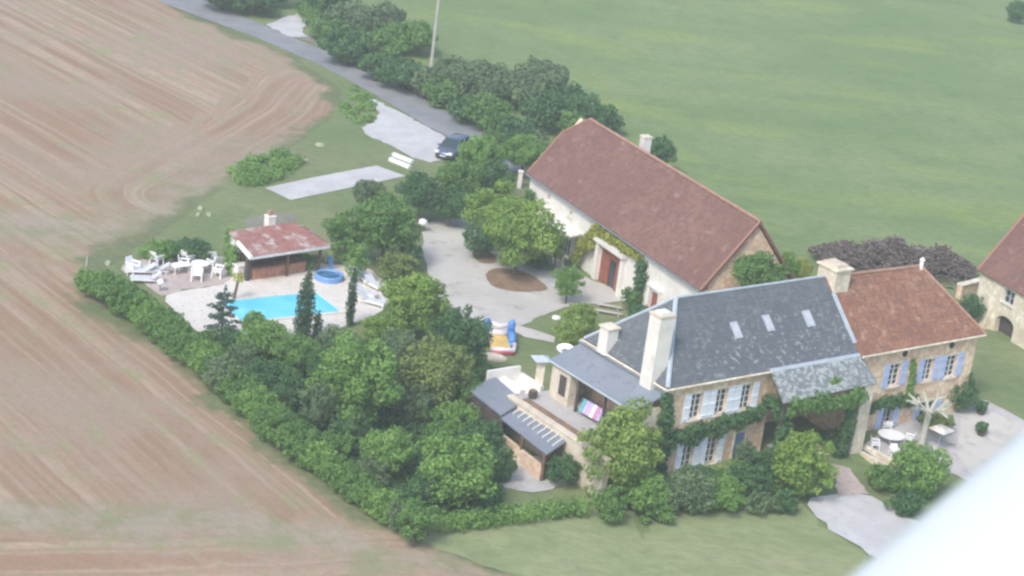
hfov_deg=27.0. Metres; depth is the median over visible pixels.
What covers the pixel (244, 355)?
thicket shrub
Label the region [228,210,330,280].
pool hut
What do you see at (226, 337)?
thicket shrub
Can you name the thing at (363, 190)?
garden tree
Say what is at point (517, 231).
garden tree
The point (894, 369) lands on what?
window
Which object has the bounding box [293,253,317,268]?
garden bush
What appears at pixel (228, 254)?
climbing plant
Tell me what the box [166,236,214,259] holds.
garden bush
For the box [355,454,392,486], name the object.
thicket shrub
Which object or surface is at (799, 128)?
ground
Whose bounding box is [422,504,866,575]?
dry lawn
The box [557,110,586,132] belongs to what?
thicket tree
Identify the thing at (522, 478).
pergola patio
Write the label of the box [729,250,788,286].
garden tree
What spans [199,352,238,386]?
hedge shrub
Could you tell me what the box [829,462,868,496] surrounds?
brick path
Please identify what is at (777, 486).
undergrowth
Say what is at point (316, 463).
hedge shrub
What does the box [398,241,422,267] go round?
garden tree
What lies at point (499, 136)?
garden tree
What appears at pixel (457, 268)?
yard gravel
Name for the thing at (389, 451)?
garden tree
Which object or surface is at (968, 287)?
stone wall
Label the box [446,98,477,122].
thicket tree
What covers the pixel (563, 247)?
garden tree
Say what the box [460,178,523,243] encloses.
garden tree
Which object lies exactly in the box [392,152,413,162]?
white beam
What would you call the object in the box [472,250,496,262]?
flower bed
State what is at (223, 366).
hedge shrub
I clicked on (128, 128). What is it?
ploughed field
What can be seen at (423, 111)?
road
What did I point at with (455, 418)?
garden tree
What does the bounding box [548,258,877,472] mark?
slate roof house
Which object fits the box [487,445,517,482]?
garden tree
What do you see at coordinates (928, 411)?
pollarded plane
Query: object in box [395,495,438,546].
garden tree
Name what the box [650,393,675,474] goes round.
ivy
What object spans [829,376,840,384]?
vine
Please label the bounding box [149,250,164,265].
garden chair
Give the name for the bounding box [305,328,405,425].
garden tree
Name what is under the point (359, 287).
sun lounger
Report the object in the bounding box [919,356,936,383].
window
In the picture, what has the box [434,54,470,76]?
thicket tree
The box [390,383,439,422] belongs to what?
thicket shrub
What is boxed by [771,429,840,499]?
garden tree
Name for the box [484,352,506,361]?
flat boulder
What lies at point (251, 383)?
hedge shrub
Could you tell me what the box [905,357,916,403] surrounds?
vine
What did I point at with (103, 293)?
hedge shrub
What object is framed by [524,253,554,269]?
garden bush
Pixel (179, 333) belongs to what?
hedge shrub
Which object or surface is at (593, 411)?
laundry rack
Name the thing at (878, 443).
garden chair
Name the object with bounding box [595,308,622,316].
plank bench
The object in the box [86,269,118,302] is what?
hedge shrub
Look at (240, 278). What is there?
yucca
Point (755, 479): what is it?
garden bush
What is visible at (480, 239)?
garden tree
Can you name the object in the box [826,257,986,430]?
red roof house
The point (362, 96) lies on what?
scrub
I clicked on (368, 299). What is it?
sun lounger
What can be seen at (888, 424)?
garden chair
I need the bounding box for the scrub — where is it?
[337,85,377,123]
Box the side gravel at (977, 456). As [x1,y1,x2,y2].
[956,410,1023,473]
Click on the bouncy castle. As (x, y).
(504, 342)
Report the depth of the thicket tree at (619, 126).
212.01 m
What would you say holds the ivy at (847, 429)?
attached to the slate roof house at (709, 355)
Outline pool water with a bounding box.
[226,292,338,319]
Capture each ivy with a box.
[523,188,535,204]
[632,259,648,303]
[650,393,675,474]
[660,400,767,451]
[761,393,794,452]
[785,386,868,418]
[831,391,863,458]
[869,391,919,414]
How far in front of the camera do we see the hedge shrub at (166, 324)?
145.98 m
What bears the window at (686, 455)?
in the slate roof house at (709, 355)
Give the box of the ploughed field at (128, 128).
[0,0,517,575]
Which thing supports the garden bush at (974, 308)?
on the lawn at (997, 368)
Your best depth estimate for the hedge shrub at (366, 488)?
126.93 m
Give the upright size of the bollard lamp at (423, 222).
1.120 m
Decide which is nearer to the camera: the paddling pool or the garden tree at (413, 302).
the garden tree at (413, 302)
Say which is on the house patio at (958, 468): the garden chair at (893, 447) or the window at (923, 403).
the garden chair at (893, 447)
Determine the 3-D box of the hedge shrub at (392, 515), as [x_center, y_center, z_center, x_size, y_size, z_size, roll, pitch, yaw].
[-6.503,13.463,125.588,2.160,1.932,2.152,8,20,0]
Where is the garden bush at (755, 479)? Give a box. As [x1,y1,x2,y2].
[726,460,774,496]
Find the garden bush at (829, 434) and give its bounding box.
[816,428,849,453]
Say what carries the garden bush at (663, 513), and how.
on the lawn at (997, 368)
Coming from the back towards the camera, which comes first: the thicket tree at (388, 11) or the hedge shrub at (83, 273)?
the thicket tree at (388, 11)
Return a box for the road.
[158,0,524,171]
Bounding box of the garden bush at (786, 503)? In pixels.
[770,487,800,513]
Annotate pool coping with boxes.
[212,290,344,324]
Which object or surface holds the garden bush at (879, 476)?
on the lawn at (997, 368)
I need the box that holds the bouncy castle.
[483,317,516,355]
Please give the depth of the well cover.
161.88 m
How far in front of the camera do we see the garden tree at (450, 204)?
177.91 m
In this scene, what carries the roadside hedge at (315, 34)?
on the ground at (799, 128)
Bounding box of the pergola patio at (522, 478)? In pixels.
[499,455,573,491]
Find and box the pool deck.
[165,263,389,335]
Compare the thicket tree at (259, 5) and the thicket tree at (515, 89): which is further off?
the thicket tree at (259, 5)
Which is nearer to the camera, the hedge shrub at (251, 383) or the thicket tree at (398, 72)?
the hedge shrub at (251, 383)
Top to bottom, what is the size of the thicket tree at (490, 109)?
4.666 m
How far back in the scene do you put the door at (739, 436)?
142.06 m
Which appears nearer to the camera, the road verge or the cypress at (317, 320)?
the cypress at (317, 320)
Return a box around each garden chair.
[125,255,140,274]
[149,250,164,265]
[178,254,189,272]
[181,250,195,266]
[190,263,202,281]
[206,251,216,260]
[206,256,221,268]
[210,262,226,279]
[870,435,880,451]
[882,420,892,428]
[888,443,899,457]
[903,433,915,442]
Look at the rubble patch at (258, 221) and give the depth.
175.14 m
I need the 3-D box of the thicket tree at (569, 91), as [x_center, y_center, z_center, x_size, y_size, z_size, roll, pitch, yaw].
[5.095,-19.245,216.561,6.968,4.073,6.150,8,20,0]
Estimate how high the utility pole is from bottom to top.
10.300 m
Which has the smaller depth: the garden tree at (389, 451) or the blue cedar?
the garden tree at (389, 451)
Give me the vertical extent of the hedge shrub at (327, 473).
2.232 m
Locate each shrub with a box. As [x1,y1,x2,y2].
[73,266,100,293]
[82,269,110,295]
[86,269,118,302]
[93,274,137,306]
[105,280,140,314]
[114,289,155,321]
[126,294,165,328]
[133,300,167,332]
[139,306,183,341]
[151,314,191,351]
[162,321,202,355]
[170,331,210,366]
[178,338,214,370]
[189,343,227,376]
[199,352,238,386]
[202,327,223,348]
[202,358,248,396]
[212,326,244,349]
[216,364,260,402]
[224,342,265,369]
[225,373,269,412]
[229,382,277,416]
[242,356,291,393]
[245,390,285,427]
[249,401,298,441]
[261,408,304,450]
[274,420,320,458]
[282,430,322,468]
[297,440,331,475]
[301,356,335,386]
[307,447,341,477]
[317,429,354,456]
[321,454,354,489]
[328,460,364,496]
[339,471,375,503]
[351,476,384,506]
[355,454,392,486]
[360,485,399,517]
[370,489,404,524]
[385,499,407,529]
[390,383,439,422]
[407,470,447,506]
[421,422,453,441]
[544,451,582,484]
[975,399,988,415]
[975,420,988,436]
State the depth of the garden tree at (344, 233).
165.94 m
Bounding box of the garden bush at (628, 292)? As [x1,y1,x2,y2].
[620,286,642,307]
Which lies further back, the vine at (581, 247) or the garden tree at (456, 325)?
the vine at (581, 247)
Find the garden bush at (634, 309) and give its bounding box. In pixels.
[626,303,649,317]
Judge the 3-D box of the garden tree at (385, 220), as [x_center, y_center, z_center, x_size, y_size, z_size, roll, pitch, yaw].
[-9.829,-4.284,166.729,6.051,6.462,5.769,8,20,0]
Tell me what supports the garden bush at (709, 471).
on the lawn at (997, 368)
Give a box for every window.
[561,240,570,258]
[680,440,691,466]
[687,390,705,422]
[703,434,717,465]
[713,385,730,417]
[737,381,755,411]
[881,408,890,424]
[886,360,903,389]
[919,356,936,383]
[919,398,935,417]
[942,352,959,379]
[1000,286,1015,308]
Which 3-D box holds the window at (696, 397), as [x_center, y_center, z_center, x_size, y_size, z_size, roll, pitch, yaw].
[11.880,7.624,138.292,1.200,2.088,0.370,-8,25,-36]
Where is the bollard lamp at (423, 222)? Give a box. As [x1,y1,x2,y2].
[418,218,427,231]
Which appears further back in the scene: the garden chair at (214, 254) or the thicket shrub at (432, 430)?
the garden chair at (214, 254)
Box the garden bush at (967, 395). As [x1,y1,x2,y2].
[947,372,980,411]
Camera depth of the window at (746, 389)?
141.02 m
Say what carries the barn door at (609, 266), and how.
in the long barn
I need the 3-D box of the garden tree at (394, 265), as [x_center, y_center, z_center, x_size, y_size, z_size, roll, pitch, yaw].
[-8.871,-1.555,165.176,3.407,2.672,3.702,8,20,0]
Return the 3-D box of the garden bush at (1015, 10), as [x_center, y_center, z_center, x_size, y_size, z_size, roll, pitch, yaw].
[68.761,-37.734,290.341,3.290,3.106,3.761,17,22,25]
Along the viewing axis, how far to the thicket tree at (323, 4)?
241.70 m
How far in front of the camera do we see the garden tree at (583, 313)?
157.68 m
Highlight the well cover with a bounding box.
[552,315,560,319]
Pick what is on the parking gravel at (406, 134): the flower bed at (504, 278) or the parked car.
the parked car
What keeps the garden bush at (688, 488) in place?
on the lawn at (997, 368)
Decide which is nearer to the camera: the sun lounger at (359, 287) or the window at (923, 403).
the window at (923, 403)
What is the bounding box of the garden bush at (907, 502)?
[883,487,927,518]
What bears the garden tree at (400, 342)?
on the lawn at (997, 368)
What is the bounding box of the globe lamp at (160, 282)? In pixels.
[157,279,163,290]
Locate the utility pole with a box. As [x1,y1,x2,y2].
[429,0,439,66]
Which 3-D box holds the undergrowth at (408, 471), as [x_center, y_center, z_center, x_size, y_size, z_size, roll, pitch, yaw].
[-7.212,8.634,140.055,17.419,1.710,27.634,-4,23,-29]
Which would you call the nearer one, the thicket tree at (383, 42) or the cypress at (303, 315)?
the cypress at (303, 315)
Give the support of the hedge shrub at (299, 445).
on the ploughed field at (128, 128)
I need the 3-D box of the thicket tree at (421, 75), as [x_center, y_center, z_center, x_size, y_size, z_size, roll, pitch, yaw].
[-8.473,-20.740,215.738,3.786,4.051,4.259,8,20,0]
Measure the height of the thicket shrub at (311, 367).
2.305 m
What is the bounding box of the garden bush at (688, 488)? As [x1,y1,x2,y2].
[662,463,718,511]
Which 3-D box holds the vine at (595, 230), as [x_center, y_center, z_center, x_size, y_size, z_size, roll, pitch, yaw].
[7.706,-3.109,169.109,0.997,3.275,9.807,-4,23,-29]
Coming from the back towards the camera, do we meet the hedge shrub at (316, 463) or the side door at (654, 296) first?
the side door at (654, 296)
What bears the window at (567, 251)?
in the long barn
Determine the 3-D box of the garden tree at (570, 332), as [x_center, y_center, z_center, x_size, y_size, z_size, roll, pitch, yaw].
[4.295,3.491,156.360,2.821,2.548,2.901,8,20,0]
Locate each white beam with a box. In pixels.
[388,157,410,168]
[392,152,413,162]
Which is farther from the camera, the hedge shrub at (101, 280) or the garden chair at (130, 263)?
the garden chair at (130, 263)
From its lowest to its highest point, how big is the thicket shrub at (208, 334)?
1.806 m
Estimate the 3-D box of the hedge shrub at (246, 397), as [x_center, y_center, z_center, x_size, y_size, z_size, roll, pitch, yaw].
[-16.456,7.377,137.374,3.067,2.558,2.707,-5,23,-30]
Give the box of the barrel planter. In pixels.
[528,389,537,399]
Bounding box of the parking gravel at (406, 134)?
[362,99,447,161]
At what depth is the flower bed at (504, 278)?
168.61 m
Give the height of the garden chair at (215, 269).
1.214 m
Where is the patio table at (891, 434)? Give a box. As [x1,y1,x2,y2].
[878,429,904,442]
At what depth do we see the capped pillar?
143.13 m
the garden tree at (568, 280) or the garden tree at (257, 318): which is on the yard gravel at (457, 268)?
the garden tree at (568, 280)
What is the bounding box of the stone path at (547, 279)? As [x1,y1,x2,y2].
[527,265,555,286]
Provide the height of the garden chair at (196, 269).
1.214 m
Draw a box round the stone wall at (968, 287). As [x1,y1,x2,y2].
[955,277,979,299]
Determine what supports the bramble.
on the lawn at (997, 368)
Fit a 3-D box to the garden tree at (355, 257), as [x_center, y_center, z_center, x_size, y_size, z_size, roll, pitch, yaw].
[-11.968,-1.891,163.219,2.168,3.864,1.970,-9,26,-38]
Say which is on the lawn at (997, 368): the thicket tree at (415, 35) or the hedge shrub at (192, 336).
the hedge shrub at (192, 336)
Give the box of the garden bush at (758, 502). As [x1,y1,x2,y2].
[745,489,782,514]
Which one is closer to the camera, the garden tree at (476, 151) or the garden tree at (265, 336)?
the garden tree at (265, 336)
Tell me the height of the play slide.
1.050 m
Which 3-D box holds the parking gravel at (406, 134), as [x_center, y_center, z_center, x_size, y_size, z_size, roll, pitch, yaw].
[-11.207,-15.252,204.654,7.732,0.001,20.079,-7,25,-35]
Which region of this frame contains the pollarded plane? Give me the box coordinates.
[906,391,951,446]
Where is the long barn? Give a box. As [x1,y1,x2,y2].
[525,118,794,308]
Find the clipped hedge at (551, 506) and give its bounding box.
[431,494,593,533]
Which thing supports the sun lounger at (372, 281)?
on the pool deck
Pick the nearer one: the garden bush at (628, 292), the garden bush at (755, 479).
the garden bush at (755, 479)
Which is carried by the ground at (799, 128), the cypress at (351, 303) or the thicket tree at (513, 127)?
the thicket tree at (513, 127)
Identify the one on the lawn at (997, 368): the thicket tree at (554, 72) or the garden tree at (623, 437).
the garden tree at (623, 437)
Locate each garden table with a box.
[169,261,192,274]
[191,259,209,266]
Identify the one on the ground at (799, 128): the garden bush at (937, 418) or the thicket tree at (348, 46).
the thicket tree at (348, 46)
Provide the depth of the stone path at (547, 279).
170.41 m
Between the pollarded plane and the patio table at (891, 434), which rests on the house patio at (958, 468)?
the patio table at (891, 434)
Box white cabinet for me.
[232,261,244,278]
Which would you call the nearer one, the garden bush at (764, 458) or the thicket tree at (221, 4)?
the garden bush at (764, 458)
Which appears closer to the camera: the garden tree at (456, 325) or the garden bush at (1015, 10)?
the garden tree at (456, 325)
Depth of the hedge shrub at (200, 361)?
142.21 m
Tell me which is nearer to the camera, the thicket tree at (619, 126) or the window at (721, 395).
the window at (721, 395)
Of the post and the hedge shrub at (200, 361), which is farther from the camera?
the post
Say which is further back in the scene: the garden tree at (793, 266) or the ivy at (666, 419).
the garden tree at (793, 266)
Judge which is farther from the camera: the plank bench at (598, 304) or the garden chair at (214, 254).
the plank bench at (598, 304)
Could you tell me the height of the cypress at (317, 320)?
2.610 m
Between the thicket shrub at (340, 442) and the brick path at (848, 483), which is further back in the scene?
the brick path at (848, 483)
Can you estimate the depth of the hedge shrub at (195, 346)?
143.33 m
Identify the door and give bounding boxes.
[598,248,619,290]
[651,292,657,306]
[732,432,744,457]
[998,316,1012,337]
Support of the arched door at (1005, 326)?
in the stone outhouse
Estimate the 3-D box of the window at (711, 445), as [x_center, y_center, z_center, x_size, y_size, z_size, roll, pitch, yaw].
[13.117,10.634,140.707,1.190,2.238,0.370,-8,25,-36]
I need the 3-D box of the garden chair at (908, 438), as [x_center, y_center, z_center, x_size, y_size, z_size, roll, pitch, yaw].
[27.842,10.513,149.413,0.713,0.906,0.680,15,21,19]
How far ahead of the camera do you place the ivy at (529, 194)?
179.40 m
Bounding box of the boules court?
[266,165,403,199]
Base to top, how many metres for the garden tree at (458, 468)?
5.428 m
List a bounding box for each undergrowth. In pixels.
[222,336,507,516]
[583,458,804,515]
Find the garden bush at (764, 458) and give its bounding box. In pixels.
[745,448,778,477]
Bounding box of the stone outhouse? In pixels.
[974,213,1023,348]
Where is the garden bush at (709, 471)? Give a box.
[684,463,723,481]
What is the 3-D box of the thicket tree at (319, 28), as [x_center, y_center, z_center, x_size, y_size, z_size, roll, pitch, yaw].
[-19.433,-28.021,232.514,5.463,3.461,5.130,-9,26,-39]
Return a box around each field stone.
[105,260,111,265]
[315,142,324,146]
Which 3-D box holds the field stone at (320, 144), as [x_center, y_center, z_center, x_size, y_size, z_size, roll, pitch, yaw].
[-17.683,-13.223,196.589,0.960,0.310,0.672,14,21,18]
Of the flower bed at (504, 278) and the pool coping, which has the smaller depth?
the pool coping
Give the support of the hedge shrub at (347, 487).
on the ploughed field at (128, 128)
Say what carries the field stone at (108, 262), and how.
on the ploughed field at (128, 128)
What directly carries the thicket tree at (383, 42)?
on the ground at (799, 128)
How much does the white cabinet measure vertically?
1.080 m
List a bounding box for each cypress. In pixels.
[292,268,316,337]
[312,310,323,341]
[344,267,357,326]
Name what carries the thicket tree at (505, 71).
on the ground at (799, 128)
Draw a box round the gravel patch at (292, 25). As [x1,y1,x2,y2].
[267,13,307,36]
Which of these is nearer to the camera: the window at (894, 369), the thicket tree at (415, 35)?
the window at (894, 369)
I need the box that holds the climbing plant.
[222,226,240,275]
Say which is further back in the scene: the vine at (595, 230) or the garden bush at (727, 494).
the vine at (595, 230)
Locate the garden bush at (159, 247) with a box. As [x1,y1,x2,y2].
[135,237,180,260]
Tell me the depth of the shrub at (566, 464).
133.91 m
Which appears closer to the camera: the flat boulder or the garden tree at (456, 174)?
the flat boulder
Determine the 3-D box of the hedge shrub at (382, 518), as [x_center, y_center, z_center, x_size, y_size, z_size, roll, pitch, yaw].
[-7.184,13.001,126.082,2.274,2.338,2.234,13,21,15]
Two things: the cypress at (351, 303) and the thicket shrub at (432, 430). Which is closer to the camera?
the thicket shrub at (432, 430)
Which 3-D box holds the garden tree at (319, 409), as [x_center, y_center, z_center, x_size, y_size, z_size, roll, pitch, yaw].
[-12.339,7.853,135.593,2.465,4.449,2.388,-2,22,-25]
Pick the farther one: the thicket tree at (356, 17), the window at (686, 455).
the thicket tree at (356, 17)
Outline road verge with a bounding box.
[268,20,547,147]
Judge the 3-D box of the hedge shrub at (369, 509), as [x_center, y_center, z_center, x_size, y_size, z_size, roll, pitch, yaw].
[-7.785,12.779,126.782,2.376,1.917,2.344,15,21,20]
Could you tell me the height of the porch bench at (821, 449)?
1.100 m
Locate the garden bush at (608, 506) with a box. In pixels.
[593,483,626,523]
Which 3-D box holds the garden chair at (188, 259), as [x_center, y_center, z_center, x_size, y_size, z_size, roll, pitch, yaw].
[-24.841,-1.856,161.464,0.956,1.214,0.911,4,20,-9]
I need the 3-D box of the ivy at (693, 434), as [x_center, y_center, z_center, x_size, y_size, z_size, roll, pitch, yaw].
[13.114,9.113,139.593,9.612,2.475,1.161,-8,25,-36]
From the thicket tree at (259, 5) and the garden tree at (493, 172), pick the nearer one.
the garden tree at (493, 172)
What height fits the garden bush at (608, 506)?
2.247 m
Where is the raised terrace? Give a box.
[504,390,654,496]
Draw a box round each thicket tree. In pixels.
[207,0,238,10]
[233,0,279,14]
[294,0,351,12]
[311,18,353,39]
[316,25,372,64]
[317,0,383,33]
[356,51,395,80]
[357,0,406,30]
[358,28,409,58]
[374,56,426,89]
[378,19,438,53]
[409,63,444,100]
[420,76,473,107]
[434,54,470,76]
[441,58,502,97]
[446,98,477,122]
[463,92,515,131]
[467,59,524,98]
[493,72,547,109]
[495,115,535,142]
[514,55,569,89]
[519,91,565,131]
[543,80,594,108]
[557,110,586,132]
[563,94,623,130]
[606,118,625,131]
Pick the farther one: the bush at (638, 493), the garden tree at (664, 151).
the garden tree at (664, 151)
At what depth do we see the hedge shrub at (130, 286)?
151.22 m
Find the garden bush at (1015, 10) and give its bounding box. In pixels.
[1005,0,1023,20]
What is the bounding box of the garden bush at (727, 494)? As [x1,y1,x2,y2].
[701,474,749,511]
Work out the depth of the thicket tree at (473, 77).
214.11 m
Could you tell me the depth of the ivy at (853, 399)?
142.13 m
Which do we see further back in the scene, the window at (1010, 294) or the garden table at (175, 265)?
the window at (1010, 294)
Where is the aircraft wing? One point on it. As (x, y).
(972, 524)
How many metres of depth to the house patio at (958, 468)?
151.07 m
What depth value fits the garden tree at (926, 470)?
140.72 m
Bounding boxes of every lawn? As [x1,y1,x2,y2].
[105,26,1023,560]
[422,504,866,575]
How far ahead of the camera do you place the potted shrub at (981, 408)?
155.24 m
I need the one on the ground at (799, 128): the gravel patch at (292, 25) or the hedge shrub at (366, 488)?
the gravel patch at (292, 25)
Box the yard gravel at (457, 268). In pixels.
[421,215,624,342]
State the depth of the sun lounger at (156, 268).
160.12 m
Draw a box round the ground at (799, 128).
[137,0,1023,437]
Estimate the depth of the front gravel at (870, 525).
137.44 m
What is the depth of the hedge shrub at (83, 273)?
153.89 m
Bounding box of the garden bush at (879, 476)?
[864,462,905,491]
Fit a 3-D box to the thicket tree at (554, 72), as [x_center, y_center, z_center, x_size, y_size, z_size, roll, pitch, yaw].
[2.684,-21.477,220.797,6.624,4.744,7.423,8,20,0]
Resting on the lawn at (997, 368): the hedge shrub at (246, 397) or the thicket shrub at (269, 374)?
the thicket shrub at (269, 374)
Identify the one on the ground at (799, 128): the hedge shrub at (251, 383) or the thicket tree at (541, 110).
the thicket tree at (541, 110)
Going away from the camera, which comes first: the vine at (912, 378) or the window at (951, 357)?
the vine at (912, 378)
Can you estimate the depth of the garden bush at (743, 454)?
140.94 m
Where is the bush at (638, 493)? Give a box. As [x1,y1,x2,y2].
[610,466,671,512]
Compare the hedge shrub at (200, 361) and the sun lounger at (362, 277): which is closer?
the hedge shrub at (200, 361)
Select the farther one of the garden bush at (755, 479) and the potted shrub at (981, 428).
the potted shrub at (981, 428)
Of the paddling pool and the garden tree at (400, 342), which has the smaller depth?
the garden tree at (400, 342)
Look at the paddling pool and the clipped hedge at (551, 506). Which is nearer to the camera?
the clipped hedge at (551, 506)
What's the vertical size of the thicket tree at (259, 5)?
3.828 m
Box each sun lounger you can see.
[124,262,156,275]
[130,271,161,281]
[141,261,169,272]
[352,282,379,297]
[356,266,367,281]
[357,289,386,308]
[363,273,385,292]
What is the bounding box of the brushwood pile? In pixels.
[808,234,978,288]
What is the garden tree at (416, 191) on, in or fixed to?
on the lawn at (997, 368)
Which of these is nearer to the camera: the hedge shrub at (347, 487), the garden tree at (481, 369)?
the hedge shrub at (347, 487)
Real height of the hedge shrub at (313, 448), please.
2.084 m
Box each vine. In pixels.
[568,236,595,265]
[575,223,643,262]
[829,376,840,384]
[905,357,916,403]
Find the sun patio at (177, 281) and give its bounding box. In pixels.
[121,257,232,295]
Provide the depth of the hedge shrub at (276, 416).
133.54 m
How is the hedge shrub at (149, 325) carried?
on the lawn at (997, 368)
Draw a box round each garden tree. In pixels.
[236,319,294,361]
[241,310,267,329]
[268,328,323,380]
[276,368,307,411]
[297,379,338,427]
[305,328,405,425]
[313,323,359,356]
[321,208,373,264]
[327,409,372,441]
[342,239,370,276]
[351,179,388,203]
[352,190,425,267]
[359,425,415,471]
[360,309,408,342]
[372,327,418,380]
[376,251,419,280]
[377,271,453,335]
[394,168,448,222]
[395,331,474,406]
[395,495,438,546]
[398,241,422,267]
[415,428,497,508]
[427,399,481,436]
[428,304,493,363]
[430,185,472,225]
[436,157,483,194]
[447,371,483,405]
[455,133,508,183]
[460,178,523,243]
[461,415,505,448]
[462,217,494,257]
[468,358,495,382]
[478,158,514,194]
[480,195,565,274]
[483,125,504,145]
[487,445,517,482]
[500,132,547,177]
[546,231,570,267]
[549,264,585,303]
[552,319,586,344]
[558,302,599,337]
[576,394,664,486]
[650,134,677,162]
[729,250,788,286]
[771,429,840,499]
[781,250,803,277]
[795,256,813,278]
[888,439,952,497]
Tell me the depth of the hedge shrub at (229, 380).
139.40 m
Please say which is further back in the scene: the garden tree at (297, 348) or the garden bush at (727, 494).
the garden tree at (297, 348)
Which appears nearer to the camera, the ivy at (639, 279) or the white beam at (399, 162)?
the ivy at (639, 279)
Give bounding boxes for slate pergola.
[469,377,565,480]
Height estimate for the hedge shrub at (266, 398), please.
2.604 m
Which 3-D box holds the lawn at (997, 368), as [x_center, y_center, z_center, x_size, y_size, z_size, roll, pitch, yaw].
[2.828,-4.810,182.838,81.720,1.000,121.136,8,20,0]
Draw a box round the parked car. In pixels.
[435,133,469,161]
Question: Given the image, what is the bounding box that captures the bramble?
[223,147,306,187]
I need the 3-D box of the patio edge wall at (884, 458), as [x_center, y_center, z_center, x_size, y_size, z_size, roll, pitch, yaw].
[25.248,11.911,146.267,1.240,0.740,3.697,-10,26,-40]
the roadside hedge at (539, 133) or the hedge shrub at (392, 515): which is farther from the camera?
the roadside hedge at (539, 133)
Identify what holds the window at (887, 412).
in the red roof house at (899, 319)
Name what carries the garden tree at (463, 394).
on the lawn at (997, 368)
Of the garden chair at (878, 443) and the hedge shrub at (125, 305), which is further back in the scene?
the hedge shrub at (125, 305)
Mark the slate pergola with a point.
(492, 393)
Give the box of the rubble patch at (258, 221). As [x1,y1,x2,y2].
[243,212,297,227]
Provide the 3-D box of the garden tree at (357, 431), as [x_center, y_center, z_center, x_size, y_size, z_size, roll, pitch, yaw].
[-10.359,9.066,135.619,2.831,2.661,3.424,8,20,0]
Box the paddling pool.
[314,269,343,283]
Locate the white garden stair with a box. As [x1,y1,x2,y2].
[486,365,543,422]
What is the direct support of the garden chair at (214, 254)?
on the lawn at (997, 368)
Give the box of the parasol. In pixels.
[928,424,954,447]
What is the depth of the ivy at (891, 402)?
149.47 m
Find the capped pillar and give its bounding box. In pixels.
[531,355,549,384]
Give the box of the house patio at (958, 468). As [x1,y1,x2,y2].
[862,399,1023,478]
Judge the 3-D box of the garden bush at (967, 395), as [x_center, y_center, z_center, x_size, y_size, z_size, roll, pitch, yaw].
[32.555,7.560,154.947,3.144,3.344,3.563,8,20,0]
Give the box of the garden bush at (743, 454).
[734,437,758,463]
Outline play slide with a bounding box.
[325,251,333,268]
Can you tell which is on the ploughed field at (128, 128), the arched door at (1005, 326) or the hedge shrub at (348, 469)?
the hedge shrub at (348, 469)
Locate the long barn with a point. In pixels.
(683, 233)
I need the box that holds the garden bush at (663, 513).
[638,495,678,523]
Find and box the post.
[517,170,523,188]
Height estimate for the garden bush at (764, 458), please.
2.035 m
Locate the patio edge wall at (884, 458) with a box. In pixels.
[860,445,900,474]
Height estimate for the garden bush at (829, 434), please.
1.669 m
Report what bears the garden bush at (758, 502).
on the lawn at (997, 368)
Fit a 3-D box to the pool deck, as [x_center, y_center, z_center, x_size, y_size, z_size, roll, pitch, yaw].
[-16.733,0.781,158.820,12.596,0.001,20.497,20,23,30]
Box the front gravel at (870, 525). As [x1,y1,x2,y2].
[808,494,915,555]
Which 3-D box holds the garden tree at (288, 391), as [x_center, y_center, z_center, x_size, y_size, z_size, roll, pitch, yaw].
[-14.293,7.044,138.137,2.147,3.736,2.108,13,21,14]
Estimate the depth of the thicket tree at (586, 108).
210.05 m
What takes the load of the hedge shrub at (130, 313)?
on the lawn at (997, 368)
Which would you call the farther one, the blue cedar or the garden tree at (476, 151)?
the garden tree at (476, 151)
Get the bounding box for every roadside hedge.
[295,1,325,37]
[309,25,332,45]
[448,92,510,129]
[497,122,550,145]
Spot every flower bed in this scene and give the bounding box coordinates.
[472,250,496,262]
[485,268,546,291]
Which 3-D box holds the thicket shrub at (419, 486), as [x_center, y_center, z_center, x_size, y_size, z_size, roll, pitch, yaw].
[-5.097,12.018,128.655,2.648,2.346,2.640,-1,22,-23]
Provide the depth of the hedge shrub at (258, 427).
134.46 m
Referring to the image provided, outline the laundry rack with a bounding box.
[577,398,606,421]
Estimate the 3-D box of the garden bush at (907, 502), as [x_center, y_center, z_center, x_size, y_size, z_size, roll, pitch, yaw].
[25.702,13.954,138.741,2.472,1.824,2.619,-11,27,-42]
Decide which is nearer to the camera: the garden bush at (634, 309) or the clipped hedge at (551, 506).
the clipped hedge at (551, 506)
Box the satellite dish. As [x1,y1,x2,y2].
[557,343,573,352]
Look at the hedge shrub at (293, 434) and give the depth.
132.28 m
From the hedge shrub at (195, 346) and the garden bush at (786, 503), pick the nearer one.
the garden bush at (786, 503)
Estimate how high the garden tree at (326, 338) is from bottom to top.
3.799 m
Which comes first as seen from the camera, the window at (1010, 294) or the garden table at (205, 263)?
the garden table at (205, 263)
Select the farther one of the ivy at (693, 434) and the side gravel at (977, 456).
the side gravel at (977, 456)
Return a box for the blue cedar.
[204,285,241,333]
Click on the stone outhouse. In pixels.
(1000, 267)
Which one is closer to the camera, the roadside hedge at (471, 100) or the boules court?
the boules court
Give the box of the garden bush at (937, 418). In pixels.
[916,410,955,431]
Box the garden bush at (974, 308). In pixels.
[959,293,986,318]
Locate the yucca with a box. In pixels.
[232,271,244,298]
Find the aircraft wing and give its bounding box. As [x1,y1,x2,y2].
[850,430,1023,575]
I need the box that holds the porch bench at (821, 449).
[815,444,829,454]
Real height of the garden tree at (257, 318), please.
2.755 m
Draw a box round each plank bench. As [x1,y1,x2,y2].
[594,302,622,310]
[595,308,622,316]
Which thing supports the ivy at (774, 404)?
attached to the slate roof house at (709, 355)
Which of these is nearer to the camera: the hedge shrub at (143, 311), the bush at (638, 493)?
the bush at (638, 493)

